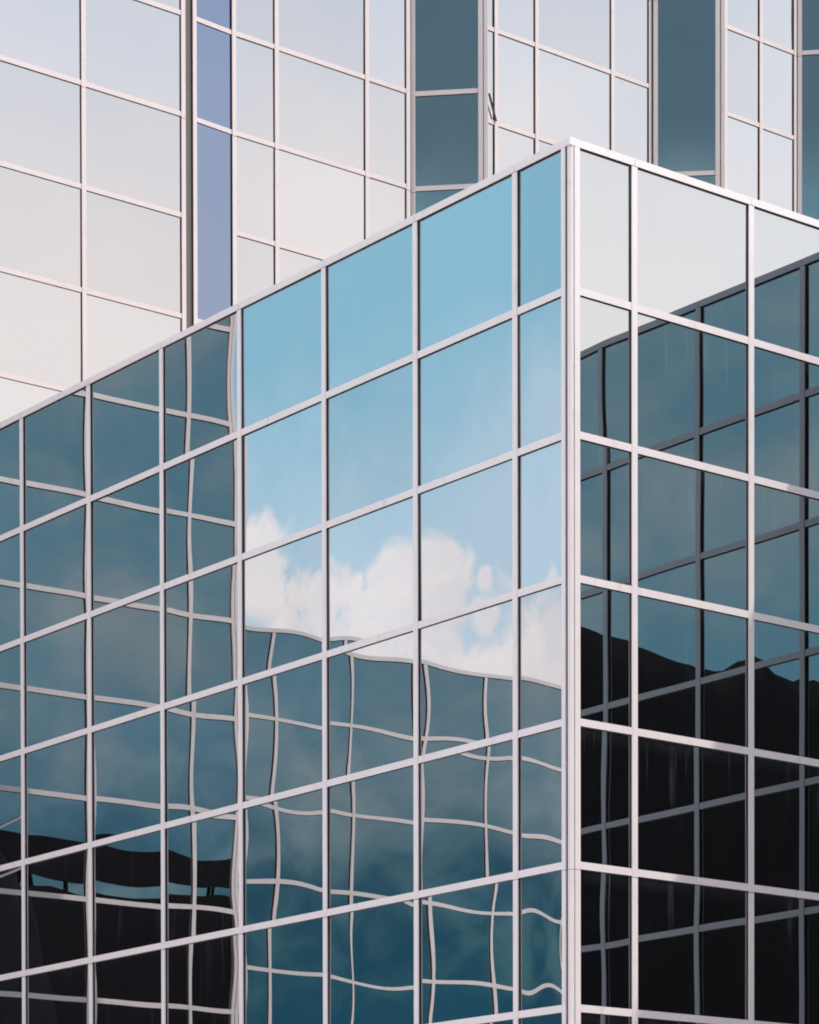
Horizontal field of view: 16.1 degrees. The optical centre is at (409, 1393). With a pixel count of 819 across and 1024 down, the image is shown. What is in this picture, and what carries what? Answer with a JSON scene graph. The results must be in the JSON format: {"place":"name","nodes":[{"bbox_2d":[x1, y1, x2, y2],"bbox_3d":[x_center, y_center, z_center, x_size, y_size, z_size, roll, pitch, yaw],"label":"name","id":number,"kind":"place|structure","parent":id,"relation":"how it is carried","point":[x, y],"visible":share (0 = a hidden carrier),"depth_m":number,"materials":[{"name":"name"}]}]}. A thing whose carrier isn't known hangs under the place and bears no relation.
{"place":"outdoors","nodes":[
{"label":"outdoors","id":0,"kind":"place"},
{"label":"ground","id":1,"kind":"structure","parent":0,"visible":0},
{"bbox_2d":[0,136,818,1023],"bbox_3d":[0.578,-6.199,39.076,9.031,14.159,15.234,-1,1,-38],"label":"glass block","id":2,"kind":"structure","parent":1,"relation":"on","point":[414,618],"depth_m":32.30,"materials":[{"name":"glass"}]},
{"bbox_2d":[0,0,818,421],"bbox_3d":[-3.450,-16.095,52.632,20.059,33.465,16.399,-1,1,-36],"label":"glass tower","id":3,"kind":"structure","parent":1,"relation":"on","point":[168,168],"depth_m":44.53,"materials":[{"name":"glass"}]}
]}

